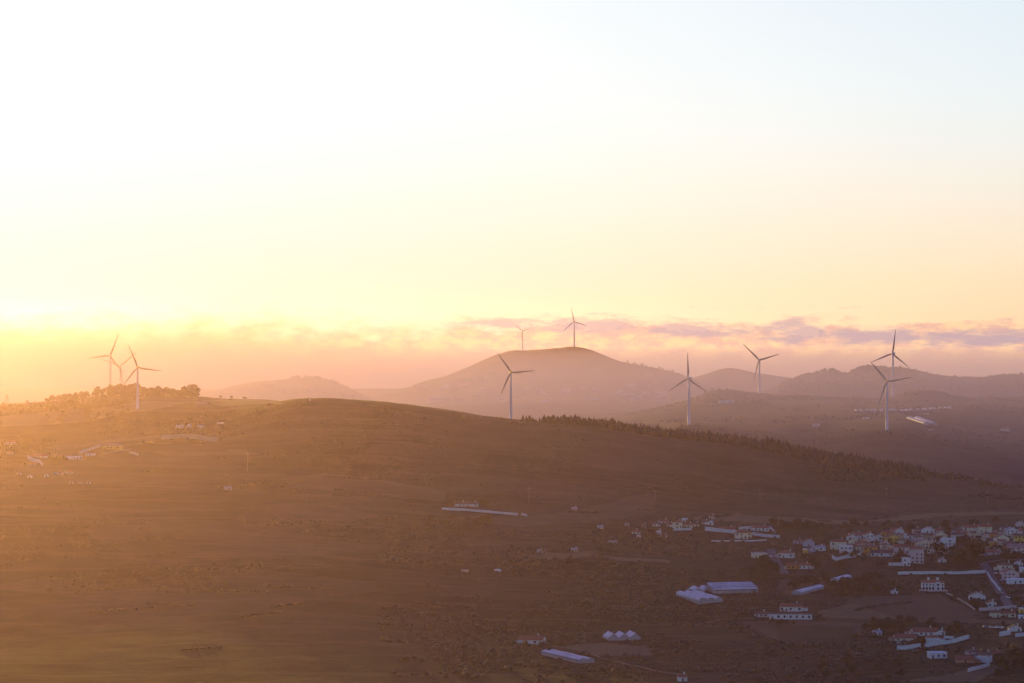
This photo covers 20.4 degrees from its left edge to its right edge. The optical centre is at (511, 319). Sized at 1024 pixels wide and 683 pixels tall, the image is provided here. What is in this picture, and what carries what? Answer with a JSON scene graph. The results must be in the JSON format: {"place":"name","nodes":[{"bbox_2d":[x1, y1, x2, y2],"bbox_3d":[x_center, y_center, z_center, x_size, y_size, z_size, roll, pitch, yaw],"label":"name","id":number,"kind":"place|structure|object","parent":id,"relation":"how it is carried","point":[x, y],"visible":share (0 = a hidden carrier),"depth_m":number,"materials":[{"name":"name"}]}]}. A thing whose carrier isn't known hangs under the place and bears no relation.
{"place":"outdoors","nodes":[
{"label":"outdoors","id":0,"kind":"place"},
{"bbox_2d":[0,347,1023,682],"bbox_3d":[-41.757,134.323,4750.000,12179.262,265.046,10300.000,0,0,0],"label":"ground","id":1,"kind":"structure","parent":0,"point":[330,633],"depth_m":2735.44,"materials":[{"name":"soil"}]},
{"bbox_2d":[33,453,48,457],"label":"house","id":2,"kind":"structure","parent":1,"relation":"on","point":[42,455],"depth_m":3101.26,"materials":[{"name":"ceramic"}]},
{"bbox_2d":[87,334,123,384],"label":"wind turbine","id":3,"kind":"object","parent":1,"relation":"on","point":[110,355],"visible":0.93,"depth_m":4180.27,"materials":[{"name":"paint"}]},
{"bbox_2d":[102,443,122,449],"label":"house","id":4,"kind":"structure","parent":1,"relation":"on","point":[112,446],"depth_m":3186.80,"materials":[{"name":"paint"}]},
{"bbox_2d":[101,354,133,383],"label":"wind turbine","id":5,"kind":"object","parent":1,"relation":"on","point":[120,373],"visible":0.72,"depth_m":4449.35,"materials":[{"name":"paint"}]},
{"bbox_2d":[122,345,159,408],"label":"wind turbine","id":6,"kind":"object","parent":1,"relation":"on","point":[137,395],"visible":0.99,"depth_m":3545.84,"materials":[{"name":"paint"}]},
{"bbox_2d":[161,434,217,441],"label":"field wall","id":7,"kind":"structure","parent":1,"relation":"on","point":[194,436],"depth_m":3265.45,"materials":[{"name":"stone"}]},
{"bbox_2d":[428,396,451,402],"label":"apartment block","id":8,"kind":"structure","parent":1,"relation":"on","point":[431,399],"depth_m":7178.77,"materials":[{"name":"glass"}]},
{"bbox_2d":[466,500,478,506],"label":"house","id":9,"kind":"structure","parent":1,"relation":"on","point":[474,504],"depth_m":2829.07,"materials":[{"name":"paint"}]},
{"bbox_2d":[442,507,517,514],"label":"boundary wall","id":10,"kind":"structure","parent":1,"relation":"on","point":[475,510],"depth_m":2789.51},
{"bbox_2d":[0,389,1023,682],"bbox_3d":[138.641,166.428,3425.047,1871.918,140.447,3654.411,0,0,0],"label":"scrub","id":11,"kind":"object","parent":1,"relation":"on","point":[654,643],"visible":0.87,"depth_m":2321.56,"materials":[{"name":"green plant"}]},
{"bbox_2d":[498,354,534,418],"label":"wind turbine","id":12,"kind":"object","parent":1,"relation":"on","point":[510,376],"visible":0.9,"depth_m":3560.95,"materials":[{"name":"paint"}]},
{"bbox_2d":[515,634,546,643],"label":"house","id":13,"kind":"structure","parent":1,"relation":"on","point":[532,639],"depth_m":1981.34,"materials":[{"name":"ceramic"}]},
{"bbox_2d":[541,649,594,662],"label":"greenhouse","id":14,"kind":"object","parent":1,"relation":"on","point":[565,656],"visible":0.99,"depth_m":1890.66,"materials":[{"name":"plastic"}]},
{"bbox_2d":[566,309,585,346],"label":"wind turbine","id":15,"kind":"object","parent":1,"relation":"on","point":[574,329],"visible":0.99,"depth_m":8210.60,"materials":[{"name":"paint"}]},
{"bbox_2d":[217,364,1023,400],"bbox_3d":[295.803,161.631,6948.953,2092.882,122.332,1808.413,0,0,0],"label":"woods","id":16,"kind":"object","parent":1,"relation":"on","point":[838,377],"visible":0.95,"depth_m":6308.27,"materials":[{"name":"green plant"}]},
{"bbox_2d":[603,630,640,640],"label":"greenhouse","id":17,"kind":"object","parent":1,"relation":"on","point":[618,635],"visible":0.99,"depth_m":2006.36,"materials":[{"name":"plastic"}]},
{"bbox_2d":[672,519,682,528],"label":"house","id":18,"kind":"structure","parent":1,"relation":"on","point":[677,524],"depth_m":2761.53,"materials":[{"name":"paint"}]},
{"bbox_2d":[677,672,687,681],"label":"house","id":19,"kind":"structure","parent":1,"relation":"on","point":[682,677],"depth_m":1774.56,"materials":[{"name":"paint"}]},
{"bbox_2d":[669,353,705,424],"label":"wind turbine","id":20,"kind":"object","parent":1,"relation":"on","point":[688,417],"visible":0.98,"depth_m":4080.36,"materials":[{"name":"paint"}]},
{"bbox_2d":[676,590,722,604],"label":"greenhouse","id":21,"kind":"object","parent":1,"relation":"on","point":[697,597],"visible":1,"depth_m":2231.72,"materials":[{"name":"plastic"}]},
{"bbox_2d":[696,585,706,592],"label":"polytunnel","id":22,"kind":"structure","parent":1,"relation":"on","point":[702,588],"depth_m":2280.58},
{"bbox_2d":[705,527,737,533],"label":"boundary wall","id":23,"kind":"structure","parent":1,"relation":"on","point":[718,530],"depth_m":2752.49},
{"bbox_2d":[718,525,735,529],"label":"house","id":24,"kind":"structure","parent":1,"relation":"on","point":[731,527],"depth_m":2765.97,"materials":[{"name":"ceramic"}]},
{"bbox_2d":[706,582,757,593],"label":"greenhouse","id":25,"kind":"object","parent":1,"relation":"on","point":[727,587],"visible":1,"depth_m":2281.89,"materials":[{"name":"plastic"}]},
{"bbox_2d":[711,539,766,541],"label":"garden wall","id":26,"kind":"structure","parent":1,"relation":"on","point":[738,540],"depth_m":2671.24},
{"bbox_2d":[735,528,751,538],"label":"house","id":27,"kind":"structure","parent":1,"relation":"on","point":[742,534],"depth_m":2699.67,"materials":[{"name":"paint"}]},
{"bbox_2d":[751,552,766,557],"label":"house","id":28,"kind":"structure","parent":1,"relation":"on","point":[755,554],"depth_m":2527.51,"materials":[{"name":"paint"}]},
{"bbox_2d":[750,524,768,530],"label":"house","id":29,"kind":"structure","parent":1,"relation":"on","point":[759,528],"depth_m":2772.18,"materials":[{"name":"paint"}]},
{"bbox_2d":[743,344,778,393],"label":"wind turbine","id":30,"kind":"object","parent":1,"relation":"on","point":[759,383],"visible":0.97,"depth_m":5240.83,"materials":[{"name":"paint"}]},
{"bbox_2d":[754,610,768,616],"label":"house","id":31,"kind":"structure","parent":1,"relation":"on","point":[764,613],"depth_m":2140.69,"materials":[{"name":"paint"}]},
{"bbox_2d":[752,532,779,537],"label":"boundary wall","id":32,"kind":"structure","parent":1,"relation":"on","point":[764,535],"depth_m":2714.73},
{"bbox_2d":[774,549,794,557],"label":"house","id":33,"kind":"structure","parent":1,"relation":"on","point":[786,554],"depth_m":2533.81,"materials":[{"name":"paint"}]},
{"bbox_2d":[546,415,1023,499],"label":"ridge undergrowth","id":34,"kind":"object","parent":1,"relation":"on","point":[902,469],"visible":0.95,"depth_m":3413.83,"materials":[{"name":"plant"}]},
{"bbox_2d":[769,612,811,619],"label":"house","id":35,"kind":"structure","parent":1,"relation":"on","point":[794,615],"depth_m":2121.25,"materials":[{"name":"paint"}]},
{"bbox_2d":[784,561,799,568],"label":"house","id":36,"kind":"structure","parent":1,"relation":"on","point":[796,565],"depth_m":2455.61,"materials":[{"name":"paint"}]},
{"bbox_2d":[786,579,799,588],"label":"broadleaf tree","id":37,"kind":"object","parent":1,"relation":"on","point":[793,582],"visible":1,"depth_m":2312.82,"materials":[{"name":"green plant"}]},
{"bbox_2d":[779,601,807,611],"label":"house","id":38,"kind":"structure","parent":1,"relation":"on","point":[789,607],"depth_m":2173.43,"materials":[{"name":"paint"}]},
{"bbox_2d":[800,561,813,568],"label":"house","id":39,"kind":"structure","parent":1,"relation":"on","point":[807,565],"depth_m":2455.16,"materials":[{"name":"paint"}]},
{"bbox_2d":[792,584,823,594],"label":"polytunnel","id":40,"kind":"structure","parent":1,"relation":"on","point":[806,590],"depth_m":2290.24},
{"bbox_2d":[801,538,814,546],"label":"house","id":41,"kind":"structure","parent":1,"relation":"on","point":[807,542],"depth_m":2627.86,"materials":[{"name":"paint"}]},
{"bbox_2d":[814,544,825,550],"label":"house","id":42,"kind":"structure","parent":1,"relation":"on","point":[821,547],"depth_m":2594.52,"materials":[{"name":"paint"}]},
{"bbox_2d":[830,537,846,549],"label":"house","id":43,"kind":"structure","parent":1,"relation":"on","point":[835,544],"depth_m":2609.30,"materials":[{"name":"paint"}]},
{"bbox_2d":[830,575,851,581],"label":"polytunnel","id":44,"kind":"structure","parent":1,"relation":"on","point":[838,578],"depth_m":2374.42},
{"bbox_2d":[840,579,849,589],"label":"broadleaf tree","id":45,"kind":"object","parent":1,"relation":"on","point":[845,583],"visible":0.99,"depth_m":2310.24,"materials":[{"name":"green plant"}]},
{"bbox_2d":[839,545,852,552],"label":"house","id":46,"kind":"structure","parent":1,"relation":"on","point":[847,548],"depth_m":2583.17,"materials":[{"name":"paint"}]},
{"bbox_2d":[832,553,860,560],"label":"retaining wall","id":47,"kind":"structure","parent":1,"relation":"on","point":[841,557],"depth_m":2536.27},
{"bbox_2d":[849,662,858,671],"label":"broadleaf tree","id":48,"kind":"object","parent":1,"relation":"on","point":[854,665],"visible":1,"depth_m":1802.60,"materials":[{"name":"green plant"}]},
{"bbox_2d":[847,531,862,539],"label":"house","id":49,"kind":"structure","parent":1,"relation":"on","point":[859,535],"depth_m":2697.70,"materials":[{"name":"paint"}]},
{"bbox_2d":[855,539,871,544],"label":"house","id":50,"kind":"structure","parent":1,"relation":"on","point":[864,542],"depth_m":2639.34,"materials":[{"name":"ceramic"}]},
{"bbox_2d":[860,543,877,553],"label":"house","id":51,"kind":"structure","parent":1,"relation":"on","point":[867,548],"depth_m":2580.92,"materials":[{"name":"paint"}]},
{"bbox_2d":[863,531,874,540],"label":"house","id":52,"kind":"structure","parent":1,"relation":"on","point":[869,535],"depth_m":2689.99,"materials":[{"name":"paint"}]},
{"bbox_2d":[866,548,892,556],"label":"house","id":53,"kind":"structure","parent":1,"relation":"on","point":[884,553],"depth_m":2561.29,"materials":[{"name":"paint"}]},
{"bbox_2d":[878,620,890,628],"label":"broadleaf tree","id":54,"kind":"object","parent":1,"relation":"on","point":[883,623],"visible":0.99,"depth_m":2032.62,"materials":[{"name":"green plant"}]},
{"bbox_2d":[881,529,893,536],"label":"house","id":55,"kind":"structure","parent":1,"relation":"on","point":[885,533],"depth_m":2727.57,"materials":[{"name":"ceramic"}]},
{"bbox_2d":[872,330,909,396],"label":"wind turbine","id":56,"kind":"object","parent":1,"relation":"on","point":[892,392],"visible":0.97,"depth_m":5230.23,"materials":[{"name":"paint"}]},
{"bbox_2d":[871,362,911,429],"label":"wind turbine","id":57,"kind":"object","parent":1,"relation":"on","point":[886,416],"visible":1,"depth_m":4060.49,"materials":[{"name":"paint"}]},
{"bbox_2d":[884,534,900,542],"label":"house","id":58,"kind":"structure","parent":1,"relation":"on","point":[894,537],"depth_m":2683.08,"materials":[{"name":"paint"}]},
{"bbox_2d":[887,619,900,630],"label":"broadleaf tree","id":59,"kind":"object","parent":1,"relation":"on","point":[894,623],"visible":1,"depth_m":2032.66,"materials":[{"name":"green plant"}]},
{"bbox_2d":[893,656,904,667],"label":"broadleaf tree","id":60,"kind":"object","parent":1,"relation":"on","point":[899,660],"visible":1,"depth_m":1818.47,"materials":[{"name":"green plant"}]},
{"bbox_2d":[891,543,908,553],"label":"house","id":61,"kind":"structure","parent":1,"relation":"on","point":[897,547],"depth_m":2576.11,"materials":[{"name":"paint"}]},
{"bbox_2d":[896,667,905,677],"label":"broadleaf tree","id":62,"kind":"object","parent":1,"relation":"on","point":[900,671],"visible":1,"depth_m":1773.83,"materials":[{"name":"green plant"}]},
{"bbox_2d":[889,632,917,640],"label":"house","id":63,"kind":"structure","parent":1,"relation":"on","point":[907,637],"depth_m":1970.52,"materials":[{"name":"ceramic"}]},
{"bbox_2d":[902,557,910,565],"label":"house","id":64,"kind":"structure","parent":1,"relation":"on","point":[906,560],"depth_m":2483.98,"materials":[{"name":"paint"}]},
{"bbox_2d":[897,643,920,649],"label":"garden wall","id":65,"kind":"structure","parent":1,"relation":"on","point":[907,647],"depth_m":1911.15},
{"bbox_2d":[910,545,924,563],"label":"house","id":66,"kind":"structure","parent":1,"relation":"on","point":[917,554],"depth_m":2505.58,"materials":[{"name":"paint"}]},
{"bbox_2d":[906,416,928,424],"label":"polytunnel","id":67,"kind":"structure","parent":1,"relation":"on","point":[918,420],"depth_m":4268.72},
{"bbox_2d":[904,626,937,635],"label":"house","id":68,"kind":"structure","parent":1,"relation":"on","point":[925,631],"depth_m":2000.89,"materials":[{"name":"ceramic"}]},
{"bbox_2d":[916,539,931,549],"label":"house","id":69,"kind":"structure","parent":1,"relation":"on","point":[926,543],"depth_m":2606.60,"materials":[{"name":"paint"}]},
{"bbox_2d":[914,416,936,424],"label":"polytunnel","id":70,"kind":"structure","parent":1,"relation":"on","point":[926,420],"depth_m":4293.98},
{"bbox_2d":[921,526,934,532],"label":"house","id":71,"kind":"structure","parent":1,"relation":"on","point":[928,529],"depth_m":2731.13,"materials":[{"name":"white paint"}]},
{"bbox_2d":[924,532,933,539],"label":"house","id":72,"kind":"structure","parent":1,"relation":"on","point":[928,536],"depth_m":2716.79,"materials":[{"name":"paint"}]},
{"bbox_2d":[919,577,947,590],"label":"mansion","id":73,"kind":"structure","parent":1,"relation":"on","point":[929,584],"depth_m":2317.72,"materials":[{"name":"paint"}]},
{"bbox_2d":[925,633,944,642],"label":"house","id":74,"kind":"structure","parent":1,"relation":"on","point":[931,638],"depth_m":1939.86,"materials":[{"name":"paint"}]},
{"bbox_2d":[927,651,946,658],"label":"house","id":75,"kind":"structure","parent":1,"relation":"on","point":[935,654],"depth_m":1857.68,"materials":[{"name":"paint"}]},
{"bbox_2d":[933,531,947,537],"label":"house","id":76,"kind":"structure","parent":1,"relation":"on","point":[939,533],"depth_m":2715.27,"materials":[{"name":"paint"}]},
{"bbox_2d":[898,570,985,574],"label":"boundary wall","id":77,"kind":"structure","parent":1,"relation":"on","point":[942,572],"depth_m":2426.30,"materials":[{"name":"paint"}]},
{"bbox_2d":[925,635,968,646],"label":"garden wall","id":78,"kind":"structure","parent":1,"relation":"on","point":[955,640],"depth_m":1939.52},
{"bbox_2d":[941,538,955,547],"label":"house","id":79,"kind":"structure","parent":1,"relation":"on","point":[947,542],"depth_m":2608.51,"materials":[{"name":"white paint"}]},
{"bbox_2d":[946,623,955,632],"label":"broadleaf tree","id":80,"kind":"object","parent":1,"relation":"on","point":[951,627],"visible":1,"depth_m":2006.09,"materials":[{"name":"green plant"}]},
{"bbox_2d":[948,544,962,560],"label":"broadleaf tree","id":81,"kind":"object","parent":1,"relation":"on","point":[953,547],"visible":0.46,"depth_m":2505.50,"materials":[{"name":"green plant"}]},
{"bbox_2d":[951,531,969,537],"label":"house","id":82,"kind":"structure","parent":1,"relation":"on","point":[956,534],"depth_m":2722.76,"materials":[{"name":"brown tile"}]},
{"bbox_2d":[946,592,974,609],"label":"field wall","id":83,"kind":"structure","parent":1,"relation":"on","point":[969,605],"depth_m":2215.53,"materials":[{"name":"stone"}]},
{"bbox_2d":[950,545,973,564],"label":"broadleaf tree","id":84,"kind":"object","parent":1,"relation":"on","point":[964,551],"visible":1,"depth_m":2478.89,"materials":[{"name":"green plant"}]},
{"bbox_2d":[955,653,980,662],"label":"roof","id":85,"kind":"structure","parent":1,"relation":"on","point":[969,658],"depth_m":1833.96,"materials":[{"name":"tile"}]},
{"bbox_2d":[962,523,977,534],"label":"house","id":86,"kind":"structure","parent":1,"relation":"on","point":[968,528],"depth_m":2764.80,"materials":[{"name":"ceramic"}]},
{"bbox_2d":[964,540,979,560],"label":"broadleaf tree","id":87,"kind":"object","parent":1,"relation":"on","point":[970,545],"visible":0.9,"depth_m":2502.79,"materials":[{"name":"green plant"}]},
{"bbox_2d":[965,541,980,560],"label":"broadleaf tree","id":88,"kind":"object","parent":1,"relation":"on","point":[977,549],"visible":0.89,"depth_m":2501.80,"materials":[{"name":"green plant"}]},
{"bbox_2d":[968,591,985,599],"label":"house","id":89,"kind":"structure","parent":1,"relation":"on","point":[977,594],"depth_m":2233.90,"materials":[{"name":"paint"}]},
{"bbox_2d":[968,663,989,671],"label":"yard wall","id":90,"kind":"structure","parent":1,"relation":"on","point":[978,667],"depth_m":1802.96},
{"bbox_2d":[975,656,991,662],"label":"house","id":91,"kind":"structure","parent":1,"relation":"on","point":[984,659],"depth_m":1834.30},
{"bbox_2d":[978,540,989,558],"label":"broadleaf tree","id":92,"kind":"object","parent":1,"relation":"on","point":[982,544],"visible":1,"depth_m":2510.22,"materials":[{"name":"green plant"}]},
{"bbox_2d":[976,523,992,535],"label":"house","id":93,"kind":"structure","parent":1,"relation":"on","point":[982,528],"depth_m":2750.36,"materials":[{"name":"paint"}]},
{"bbox_2d":[978,650,992,656],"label":"roof","id":94,"kind":"structure","parent":1,"relation":"on","point":[988,654],"depth_m":1852.17,"materials":[{"name":"brown tile"}]},
{"bbox_2d":[980,547,1001,554],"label":"house","id":95,"kind":"structure","parent":1,"relation":"on","point":[991,552],"depth_m":2546.71,"materials":[{"name":"paint"}]},
{"bbox_2d":[985,599,996,606],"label":"house","id":96,"kind":"structure","parent":1,"relation":"on","point":[990,603],"depth_m":2185.58,"materials":[{"name":"paint"}]},
{"bbox_2d":[989,609,1004,617],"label":"house","id":97,"kind":"structure","parent":1,"relation":"on","point":[996,613],"depth_m":2099.50,"materials":[{"name":"paint"}]},
{"bbox_2d":[979,605,1016,610],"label":"field wall","id":98,"kind":"structure","parent":1,"relation":"on","point":[995,608],"depth_m":2165.88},
{"bbox_2d":[993,534,1008,541],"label":"house","id":99,"kind":"structure","parent":1,"relation":"on","point":[999,536],"depth_m":2660.03,"materials":[{"name":"paint"}]},
{"bbox_2d":[993,561,1012,569],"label":"house","id":100,"kind":"structure","parent":1,"relation":"on","point":[1002,565],"depth_m":2441.50,"materials":[{"name":"paint"}]},
{"bbox_2d":[998,655,1011,670],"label":"broadleaf tree","id":101,"kind":"object","parent":1,"relation":"on","point":[1006,659],"visible":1,"depth_m":1792.68,"materials":[{"name":"green plant"}]},
{"bbox_2d":[999,630,1010,635],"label":"yard wall","id":102,"kind":"structure","parent":1,"relation":"on","point":[1005,633],"depth_m":1983.55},
{"bbox_2d":[1002,609,1015,617],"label":"house","id":103,"kind":"structure","parent":1,"relation":"on","point":[1011,614],"depth_m":2099.27,"materials":[{"name":"paint"}]},
{"bbox_2d":[1001,568,1018,579],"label":"house","id":104,"kind":"structure","parent":1,"relation":"on","point":[1009,573],"depth_m":2388.53,"materials":[{"name":"paint"}]},
{"bbox_2d":[1004,527,1018,534],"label":"house","id":105,"kind":"structure","parent":1,"relation":"on","point":[1009,530],"depth_m":2752.76,"materials":[{"name":"white paint"}]},
{"bbox_2d":[1004,543,1023,552],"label":"house","id":106,"kind":"structure","parent":1,"relation":"on","point":[1018,547],"depth_m":2560.90,"materials":[{"name":"paint"}]},
{"bbox_2d":[1007,624,1021,631],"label":"house","id":107,"kind":"structure","parent":1,"relation":"on","point":[1013,627],"depth_m":2003.40,"materials":[{"name":"paint"}]},
{"bbox_2d":[1006,578,1023,583],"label":"house","id":108,"kind":"structure","parent":1,"relation":"on","point":[1014,580],"depth_m":2355.35,"materials":[{"name":"paint"}]},
{"bbox_2d":[1013,532,1023,541],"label":"house","id":109,"kind":"structure","parent":1,"relation":"on","point":[1019,537],"depth_m":2686.73,"materials":[{"name":"yellow paint"}]},
{"bbox_2d":[0,0,1023,388],"label":"sky","id":110,"kind":"structure","parent":0,"point":[364,194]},
{"bbox_2d":[561,647,677,673],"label":"track","id":111,"kind":"structure","parent":0,"point":[620,662],"depth_m":1868.75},
{"bbox_2d":[766,549,788,573],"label":"road","id":112,"kind":"structure","parent":0,"point":[772,552],"depth_m":2513.55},
{"bbox_2d":[979,562,1012,605],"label":"road","id":113,"kind":"structure","parent":0,"point":[1003,598],"depth_m":2354.26,"materials":[{"name":"asphalt"}]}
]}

